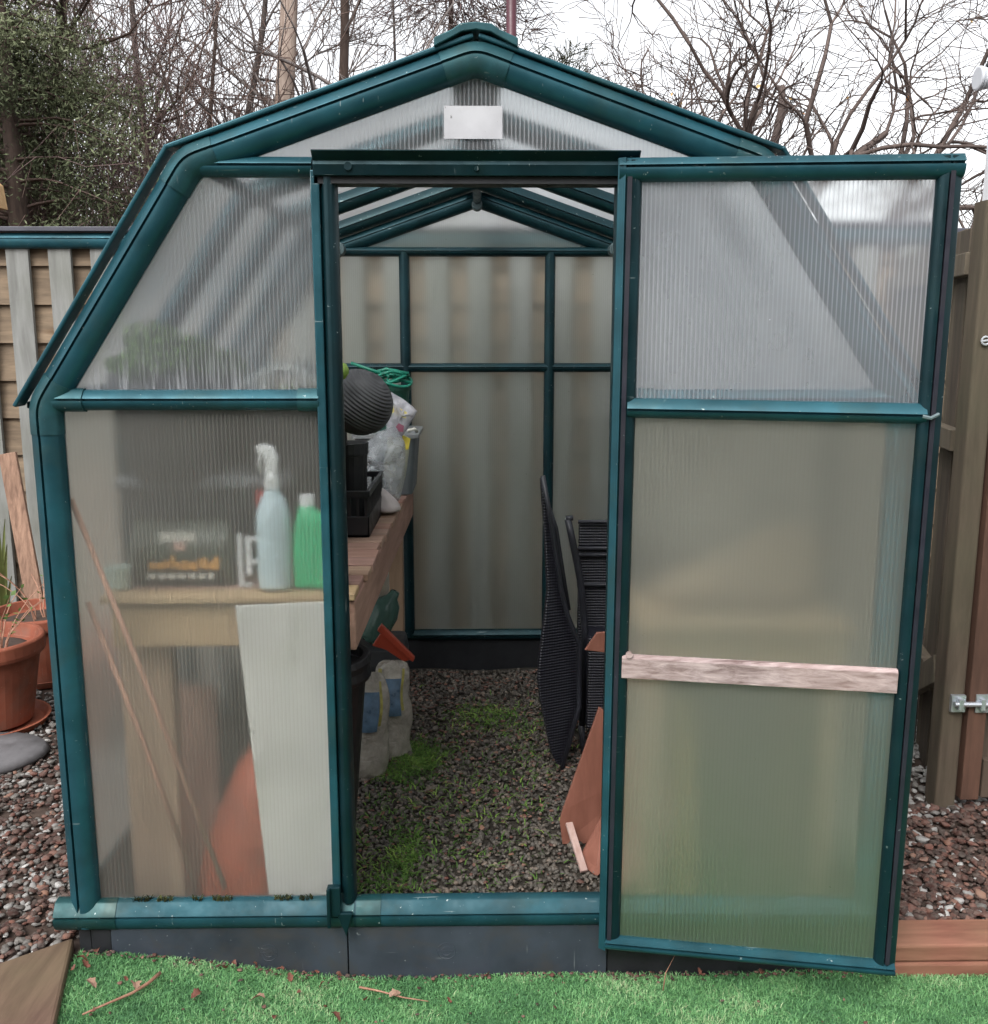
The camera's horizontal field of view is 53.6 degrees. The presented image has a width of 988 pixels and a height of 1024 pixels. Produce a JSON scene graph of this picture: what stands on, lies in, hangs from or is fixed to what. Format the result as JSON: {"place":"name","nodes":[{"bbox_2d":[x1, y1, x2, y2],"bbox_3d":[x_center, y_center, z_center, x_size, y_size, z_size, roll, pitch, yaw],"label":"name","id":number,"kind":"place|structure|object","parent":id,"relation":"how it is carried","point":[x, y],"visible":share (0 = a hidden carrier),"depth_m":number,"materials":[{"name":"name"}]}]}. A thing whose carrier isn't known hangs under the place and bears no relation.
{"place":"outdoors","nodes":[
{"label":"outdoors","id":0,"kind":"place"},
{"bbox_2d":[0,688,79,962],"bbox_3d":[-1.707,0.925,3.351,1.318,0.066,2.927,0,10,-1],"label":"gravel","id":1,"kind":"structure","parent":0,"point":[48,880],"depth_m":2.88,"materials":[{"name":"brown stone"}]},
{"bbox_2d":[0,521,11,605],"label":"strap leaf plant","id":2,"kind":"object","parent":1,"relation":"on","point":[4,591],"visible":0.42,"depth_m":4.49,"materials":[{"name":"green plant"}]},
{"bbox_2d":[0,452,42,603],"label":"leaning plank","id":3,"kind":"object","parent":1,"relation":"on","point":[19,514],"visible":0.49,"depth_m":4.47,"materials":[{"name":"brown wood"}]},
{"bbox_2d":[0,732,49,774],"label":"stepping stone","id":4,"kind":"object","parent":1,"relation":"on","point":[18,750],"visible":0.99,"depth_m":3.50,"materials":[{"name":"grey stone"}]},
{"bbox_2d":[0,699,51,734],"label":"pot saucer","id":5,"kind":"object","parent":1,"relation":"on","point":[42,710],"visible":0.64,"depth_m":3.83,"materials":[{"name":"ceramic"}]},
{"bbox_2d":[0,621,45,730],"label":"terracotta pot","id":6,"kind":"object","parent":5,"relation":"on","point":[19,659],"visible":0.95,"depth_m":3.71,"materials":[{"name":"ceramic"}]},
{"bbox_2d":[0,584,44,648],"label":"potted sprig","id":7,"kind":"object","parent":6,"relation":"on","point":[13,622],"visible":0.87,"depth_m":3.67,"materials":[{"name":"plant"}]},
{"bbox_2d":[37,682,52,689],"bbox_3d":[-2.000,0.715,4.355,0.398,0.033,0.398,0,10,-1],"label":"pot saucer","id":8,"kind":"object","parent":1,"relation":"on","point":[46,685],"visible":0.07,"depth_m":4.18,"materials":[{"name":"ceramic"}]},
{"bbox_2d":[0,599,51,682],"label":"terracotta pot","id":9,"kind":"object","parent":8,"relation":"on","point":[44,673],"visible":0.28,"depth_m":4.27,"materials":[{"name":"ceramic"}]},
{"bbox_2d":[0,573,45,620],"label":"potted sprig","id":10,"kind":"object","parent":9,"relation":"on","point":[29,607],"visible":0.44,"depth_m":4.28,"materials":[{"name":"plant"}]},
{"bbox_2d":[355,667,599,893],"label":"greenhouse floor","id":11,"kind":"structure","parent":0,"point":[514,823],"depth_m":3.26,"materials":[{"name":"grey gravel"}]},
{"bbox_2d":[351,643,370,826],"bbox_3d":[-0.496,0.739,2.779,0.308,0.701,0.306,0,10,-1],"label":"black bin","id":12,"kind":"object","parent":11,"relation":"on","point":[360,666],"visible":0.2,"depth_m":2.71,"materials":[{"name":"plastic"}]},
{"bbox_2d":[359,671,389,779],"bbox_3d":[-0.455,0.763,3.495,0.156,0.398,0.133,5,11,27],"label":"seed bag","id":13,"kind":"object","parent":11,"relation":"on","point":[374,757],"visible":0.6,"depth_m":3.45,"materials":[{"name":"beige plastic"}]},
{"bbox_2d":[348,493,412,649],"bbox_3d":[-0.657,0.495,3.451,0.647,0.953,1.945,0,10,-1],"label":"workbench","id":14,"kind":"object","parent":11,"relation":"on","point":[376,557],"visible":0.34,"depth_m":3.01,"materials":[{"name":"brown wood"}]},
{"bbox_2d":[346,471,383,536],"bbox_3d":[-0.535,-0.034,3.278,0.286,0.146,0.466,0,10,-1],"label":"black crate","id":15,"kind":"object","parent":14,"relation":"on","point":[358,526],"visible":0.33,"depth_m":3.06,"materials":[{"name":"plastic"}]},
{"bbox_2d":[345,432,346,459],"bbox_3d":[-0.552,-0.103,3.133,0.170,0.317,0.168,0,10,-1],"label":"plant pot","id":16,"kind":"object","parent":15,"relation":"in","point":[345,443],"visible":0.06,"depth_m":3.10,"materials":[{"name":"black plastic"}]},
{"bbox_2d":[345,440,368,516],"bbox_3d":[-0.496,-0.110,3.336,0.140,0.257,0.139,0,10,-1],"label":"plant pot","id":17,"kind":"object","parent":15,"relation":"in","point":[357,452],"visible":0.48,"depth_m":3.29,"materials":[{"name":"black plastic"}]},
{"bbox_2d":[367,427,405,500],"bbox_3d":[-0.426,-0.175,3.630,0.198,0.284,0.129,0,10,-1],"label":"plastic bag","id":18,"kind":"object","parent":14,"relation":"on","point":[381,457],"visible":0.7,"depth_m":3.60,"materials":[{"name":"plastic"}]},
{"bbox_2d":[386,392,416,436],"bbox_3d":[-0.346,-0.367,3.657,0.116,0.175,0.052,0,10,-1],"label":"plastic sachet","id":19,"kind":"object","parent":18,"relation":"on","point":[404,412],"visible":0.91,"depth_m":3.64,"materials":[{"name":"white plastic"}]},
{"bbox_2d":[351,426,422,494],"bbox_3d":[-0.430,-0.228,4.012,0.263,0.268,0.360,0,10,-1],"label":"grey box","id":20,"kind":"object","parent":14,"relation":"on","point":[413,433],"visible":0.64,"depth_m":3.86,"materials":[{"name":"grey plastic"}]},
{"bbox_2d":[380,385,410,430],"bbox_3d":[-0.422,-0.422,3.952,0.174,0.178,0.173,0,10,-1],"label":"green bucket","id":21,"kind":"object","parent":20,"relation":"on","point":[402,393],"visible":0.26,"depth_m":3.89,"materials":[{"name":"green plastic"}]},
{"bbox_2d":[350,361,412,387],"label":"plant ties","id":22,"kind":"object","parent":21,"relation":"on","point":[395,375],"visible":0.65,"depth_m":3.87,"materials":[{"name":"green plastic"}]},
{"bbox_2d":[381,488,400,512],"bbox_3d":[-0.384,-0.044,3.474,0.104,0.094,0.104,0,10,-1],"label":"paper packet","id":23,"kind":"object","parent":14,"relation":"on","point":[390,503],"visible":0.56,"depth_m":3.45},
{"bbox_2d":[385,435,409,497],"bbox_3d":[-0.367,-0.175,3.732,0.102,0.247,0.071,0,10,-1],"label":"bird seed bag","id":24,"kind":"object","parent":14,"relation":"on","point":[397,459],"visible":0.68,"depth_m":3.71,"materials":[{"name":"plastic"}]},
{"bbox_3d":[-0.602,-0.112,3.111,0.260,0.360,0.260,0,10,-1],"label":"plant pot","id":25,"kind":"object","parent":14,"relation":"on","visible":0},
{"bbox_2d":[343,369,392,434],"bbox_3d":[-0.419,-0.342,3.042,0.210,0.206,0.216,0,10,-1],"label":"ribbed planter","id":26,"kind":"object","parent":25,"relation":"on","point":[368,404],"visible":0.65,"depth_m":2.96,"materials":[{"name":"black plastic"}]},
{"bbox_2d":[343,363,348,378],"bbox_3d":[-0.454,-0.416,2.875,0.056,0.056,0.055,0,10,-1],"label":"green ball","id":27,"kind":"object","parent":26,"relation":"on","point":[345,370],"visible":0.23,"depth_m":2.86,"materials":[{"name":"green plastic"}]},
{"bbox_2d":[359,631,408,671],"bbox_3d":[-0.442,0.697,3.869,0.200,0.395,0.280,0,10,-1],"label":"dark box","id":28,"kind":"object","parent":11,"relation":"on","point":[377,654],"visible":0.13,"depth_m":3.71,"materials":[{"name":"plastic"}]},
{"bbox_2d":[361,589,399,643],"bbox_3d":[-0.445,0.407,3.786,0.161,0.222,0.115,0,10,-1],"label":"clear green bottle","id":29,"kind":"object","parent":28,"relation":"on","point":[385,612],"visible":0.82,"depth_m":3.74,"materials":[{"name":"teal plastic"}]},
{"bbox_2d":[375,660,412,758],"bbox_3d":[-0.382,0.739,3.651,0.158,0.388,0.137,0,10,-1],"label":"seed bag","id":30,"kind":"object","parent":11,"relation":"on","point":[396,673],"visible":0.59,"depth_m":3.61,"materials":[{"name":"beige plastic"}]},
{"bbox_2d":[372,624,414,661],"bbox_3d":[-0.370,0.483,3.606,0.157,0.148,0.031,-2,10,-10],"label":"red dustpan","id":31,"kind":"object","parent":30,"relation":"on","point":[388,640],"visible":1,"depth_m":3.60,"materials":[{"name":"orange plastic"}]},
{"bbox_2d":[356,685,578,893],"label":"floor weeds","id":32,"kind":"object","parent":11,"relation":"on","point":[422,762],"visible":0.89,"depth_m":3.30,"materials":[{"name":"green plant"}]},
{"bbox_2d":[537,475,581,769],"bbox_3d":[0.235,0.404,3.488,0.165,1.095,0.128,0,10,-1],"label":"folded rattan chair","id":33,"kind":"object","parent":11,"relation":"on","point":[559,674],"visible":0.98,"depth_m":3.50,"materials":[{"name":"black wicker"}]},
{"bbox_2d":[566,822,587,872],"bbox_3d":[0.249,1.011,2.949,0.022,0.093,0.144,-3,11,-15],"label":"wood batten","id":34,"kind":"object","parent":11,"relation":"on","point":[578,853],"visible":1,"depth_m":2.94,"materials":[{"name":"beige wood"}]},
{"bbox_2d":[559,707,602,843],"bbox_3d":[0.388,0.817,3.035,0.371,0.442,0.034,-1,10,-5],"label":"terracotta board","id":35,"kind":"object","parent":11,"relation":"on","point":[581,810],"visible":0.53,"depth_m":3.03,"materials":[{"name":"orange wood"}]},
{"bbox_2d":[565,515,606,754],"bbox_3d":[0.467,0.465,3.642,0.432,0.946,0.165,0,10,-1],"label":"folded rattan chair","id":36,"kind":"object","parent":11,"relation":"on","point":[589,554],"visible":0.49,"depth_m":3.62,"materials":[{"name":"black wicker"}]},
{"bbox_2d":[582,817,600,874],"bbox_3d":[0.407,0.905,2.871,0.325,0.327,0.100,2,10,12],"label":"terracotta board","id":37,"kind":"object","parent":11,"relation":"on","point":[591,852],"visible":0.15,"depth_m":2.92,"materials":[{"name":"orange wood"}]},
{"bbox_2d":[6,0,987,227],"label":"sky","id":38,"kind":"structure","parent":0,"point":[648,12],"materials":[{"name":"white"}]},
{"bbox_2d":[57,948,987,1023],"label":"turf","id":39,"kind":"structure","parent":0,"point":[468,1004],"depth_m":2.33,"materials":[{"name":"green plant"}]},
{"bbox_2d":[82,959,89,967],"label":"fallen leaf","id":40,"kind":"object","parent":39,"relation":"on","point":[86,963],"visible":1,"depth_m":2.34,"materials":[{"name":"brown plant"}]},
{"bbox_2d":[85,977,96,987],"bbox_3d":[-0.935,1.092,2.267,0.031,0.016,0.027,7,-2,19],"label":"fallen leaf","id":41,"kind":"object","parent":39,"relation":"on","point":[92,981],"visible":1,"depth_m":2.27,"materials":[{"name":"beige plant"}]},
{"bbox_2d":[82,971,161,1014],"bbox_3d":[-0.848,1.110,2.246,0.023,0.020,0.202,7,12,35],"label":"fallen twig","id":42,"kind":"object","parent":39,"relation":"on","point":[154,977],"visible":1,"depth_m":2.25,"materials":[{"name":"wood"}]},
{"bbox_2d":[130,980,141,988],"bbox_3d":[-0.835,1.097,2.277,0.028,0.016,0.027,5,11,24],"label":"fallen leaf","id":43,"kind":"object","parent":39,"relation":"on","point":[136,984],"visible":1,"depth_m":2.27,"materials":[{"name":"beige plant"}]},
{"bbox_2d":[191,988,201,997],"bbox_3d":[-0.695,1.119,2.276,0.026,0.013,0.020,-6,12,-28],"label":"fallen leaf","id":44,"kind":"object","parent":39,"relation":"on","point":[196,992],"visible":1,"depth_m":2.27,"materials":[{"name":"brown plant"}]},
{"bbox_2d":[250,992,264,1000],"bbox_3d":[-0.555,1.140,2.293,0.034,0.018,0.030,5,-15,3],"label":"fallen leaf","id":45,"kind":"object","parent":39,"relation":"on","point":[260,994],"visible":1,"depth_m":2.30,"materials":[{"name":"beige plant"}]},
{"bbox_2d":[287,972,293,980],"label":"fallen leaf","id":46,"kind":"object","parent":39,"relation":"on","point":[290,976],"visible":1,"depth_m":2.38,"materials":[{"name":"brown plant"}]},
{"bbox_2d":[332,1011,340,1020],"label":"fallen leaf","id":47,"kind":"object","parent":39,"relation":"on","point":[336,1014],"visible":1,"depth_m":2.26,"materials":[{"name":"brown plant"}]},
{"bbox_2d":[359,986,427,1001],"bbox_3d":[-0.242,1.156,2.341,0.179,0.006,0.008,3,11,18],"label":"fallen twig","id":48,"kind":"object","parent":39,"relation":"on","point":[370,989],"visible":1,"depth_m":2.35,"materials":[{"name":"wood"}]},
{"bbox_2d":[389,988,400,996],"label":"fallen leaf","id":49,"kind":"object","parent":39,"relation":"on","point":[394,992],"visible":1,"depth_m":2.34,"materials":[{"name":"beige plant"}]},
{"bbox_2d":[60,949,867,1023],"bbox_3d":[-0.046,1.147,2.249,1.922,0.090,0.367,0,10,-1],"label":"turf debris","id":50,"kind":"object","parent":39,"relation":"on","point":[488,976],"visible":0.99,"depth_m":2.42,"materials":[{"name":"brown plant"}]},
{"bbox_2d":[663,956,674,990],"bbox_3d":[0.434,1.102,2.365,0.061,0.106,0.010,-4,11,-21],"label":"fallen twig","id":51,"kind":"object","parent":39,"relation":"on","point":[665,974],"visible":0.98,"depth_m":2.36,"materials":[{"name":"wood"}]},
{"bbox_2d":[899,628,987,919],"bbox_3d":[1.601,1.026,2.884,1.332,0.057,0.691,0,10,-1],"label":"mulch","id":52,"kind":"object","parent":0,"point":[932,874],"visible":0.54,"depth_m":2.86,"materials":[{"name":"brown stone"}]},
{"bbox_2d":[914,228,971,766],"bbox_3d":[1.682,-0.129,4.013,0.091,1.880,1.906,2,10,12],"label":"boarded fence","id":53,"kind":"object","parent":52,"relation":"on","point":[943,479],"visible":0.16,"depth_m":3.38,"materials":[{"name":"brown wood"}]},
{"bbox_2d":[903,719,987,918],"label":"gravel","id":54,"kind":"structure","parent":52,"relation":"on","point":[916,770],"depth_m":3.14,"materials":[{"name":"gravel"}]},
{"bbox_2d":[924,200,987,811],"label":"gate post","id":55,"kind":"object","parent":52,"relation":"on","point":[968,465],"visible":0.91,"depth_m":3.02,"materials":[{"name":"brown wood"}]},
{"bbox_2d":[949,436,987,799],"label":"wooden gate","id":56,"kind":"structure","parent":55,"relation":"attached to","point":[971,703],"depth_m":3.09,"materials":[{"name":"wood"}]},
{"label":"ground","id":57,"kind":"structure","parent":0,"visible":0},
{"bbox_2d":[0,184,7,209],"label":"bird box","id":58,"kind":"object","parent":57,"relation":"on","point":[3,204],"visible":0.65,"depth_m":5.93,"materials":[{"name":"beige wood"}]},
{"bbox_2d":[0,939,73,1023],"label":"timber sleeper","id":59,"kind":"object","parent":57,"relation":"on","point":[32,986],"visible":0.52,"depth_m":2.25,"materials":[{"name":"brown wood"}]},
{"bbox_2d":[0,0,102,225],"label":"conifer","id":60,"kind":"object","parent":57,"relation":"on","point":[43,128],"visible":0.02,"depth_m":9.41,"materials":[{"name":"green plant"}]},
{"bbox_2d":[0,0,186,225],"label":"conifer","id":61,"kind":"object","parent":57,"relation":"on","point":[22,37],"visible":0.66,"depth_m":8.29,"materials":[{"name":"green plant"}]},
{"bbox_2d":[0,0,238,225],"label":"bare tree","id":62,"kind":"object","parent":57,"relation":"on","point":[14,173],"visible":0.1,"depth_m":11.15,"materials":[{"name":"brown plant"}]},
{"bbox_2d":[32,0,236,226],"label":"bare tree","id":63,"kind":"object","parent":57,"relation":"on","point":[164,78],"visible":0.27,"depth_m":10.01,"materials":[{"name":"brown plant"}]},
{"bbox_2d":[1,0,299,225],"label":"bare tree","id":64,"kind":"object","parent":57,"relation":"on","point":[63,13],"visible":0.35,"depth_m":9.19,"materials":[{"name":"brown plant"}]},
{"bbox_2d":[9,0,328,216],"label":"bare tree","id":65,"kind":"object","parent":57,"relation":"on","point":[131,38],"visible":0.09,"depth_m":12.51,"materials":[{"name":"brown plant"}]},
{"bbox_2d":[6,0,334,224],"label":"bare tree","id":66,"kind":"object","parent":57,"relation":"on","point":[212,79],"visible":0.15,"depth_m":11.17,"materials":[{"name":"brown plant"}]},
{"bbox_2d":[7,0,394,223],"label":"bare tree","id":67,"kind":"object","parent":57,"relation":"on","point":[304,81],"visible":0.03,"depth_m":17.57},
{"bbox_2d":[13,0,446,173],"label":"bare tree","id":68,"kind":"object","parent":57,"relation":"on","point":[263,14],"visible":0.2,"depth_m":11.68,"materials":[{"name":"brown plant"}]},
{"bbox_2d":[0,0,464,225],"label":"undergrowth","id":69,"kind":"object","parent":57,"relation":"on","point":[179,109],"visible":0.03,"depth_m":9.91,"materials":[{"name":"plant"}]},
{"bbox_2d":[274,0,297,103],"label":"pale trunk tree","id":70,"kind":"object","parent":57,"relation":"on","point":[292,42],"visible":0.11,"depth_m":10.92,"materials":[{"name":"brown plant"}]},
{"bbox_2d":[72,0,564,107],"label":"bare tree","id":71,"kind":"object","parent":57,"relation":"on","point":[345,21],"visible":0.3,"depth_m":10.70,"materials":[{"name":"brown plant"}]},
{"bbox_2d":[224,0,466,81],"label":"bare tree","id":72,"kind":"object","parent":57,"relation":"on","point":[394,38],"visible":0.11,"depth_m":11.84,"materials":[{"name":"brown plant"}]},
{"bbox_2d":[349,0,566,64],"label":"bushy tree","id":73,"kind":"object","parent":57,"relation":"on","point":[458,12],"visible":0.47,"depth_m":13.21,"materials":[{"name":"brown plant"}]},
{"bbox_2d":[0,226,969,627],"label":"timber fence","id":74,"kind":"object","parent":57,"relation":"on","point":[44,270],"visible":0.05,"depth_m":4.78,"materials":[{"name":"beige wood"}]},
{"bbox_2d":[13,22,966,978],"bbox_3d":[-0.054,-0.104,3.255,2.070,2.241,2.397,0,10,-1],"label":"greenhouse","id":75,"kind":"object","parent":57,"relation":"on","point":[697,362],"visible":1,"depth_m":2.23,"materials":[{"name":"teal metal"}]},
{"bbox_2d":[132,893,312,901],"bbox_3d":[-0.667,0.946,2.401,0.446,0.014,0.034,0,10,-1],"label":"sill moss","id":76,"kind":"object","parent":75,"relation":"on","point":[170,898],"visible":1,"depth_m":2.40,"materials":[{"name":"green plant"}]},
{"bbox_2d":[585,631,604,651],"bbox_3d":[0.426,0.444,3.317,0.240,0.100,0.019,-1,10,-7],"label":"terracotta board","id":77,"kind":"object","parent":75,"relation":"in","point":[596,643],"visible":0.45,"depth_m":3.30,"materials":[{"name":"brown wood"}]},
{"bbox_2d":[598,153,966,975],"bbox_3d":[0.602,0.170,2.172,0.702,1.845,0.057,1,10,8],"label":"door","id":78,"kind":"structure","parent":75,"relation":"in","point":[782,323],"depth_m":2.16,"materials":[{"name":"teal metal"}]},
{"bbox_2d":[506,0,516,36],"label":"metal pole","id":79,"kind":"object","parent":57,"relation":"on","point":[511,17],"depth_m":6.32,"materials":[{"name":"pink metal"}]},
{"bbox_2d":[524,30,612,80],"bbox_3d":[0.875,-3.958,14.683,1.511,5.915,1.405,5,11,24],"label":"bushy tree","id":80,"kind":"object","parent":57,"relation":"on","point":[563,57],"visible":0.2,"depth_m":14.03,"materials":[{"name":"brown plant"}]},
{"bbox_2d":[404,0,987,227],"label":"spreading bare tree","id":81,"kind":"object","parent":57,"relation":"on","point":[784,105],"visible":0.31,"depth_m":7.80,"materials":[{"name":"brown plant"}]},
{"bbox_2d":[877,919,987,976],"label":"timber sleeper","id":82,"kind":"object","parent":57,"relation":"on","point":[955,947],"depth_m":2.44,"materials":[{"name":"brown wood"}]},
{"bbox_2d":[972,62,987,200],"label":"post lantern","id":83,"kind":"object","parent":57,"relation":"on","point":[980,78],"visible":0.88,"depth_m":5.04,"materials":[{"name":"white plastic"}]}
]}

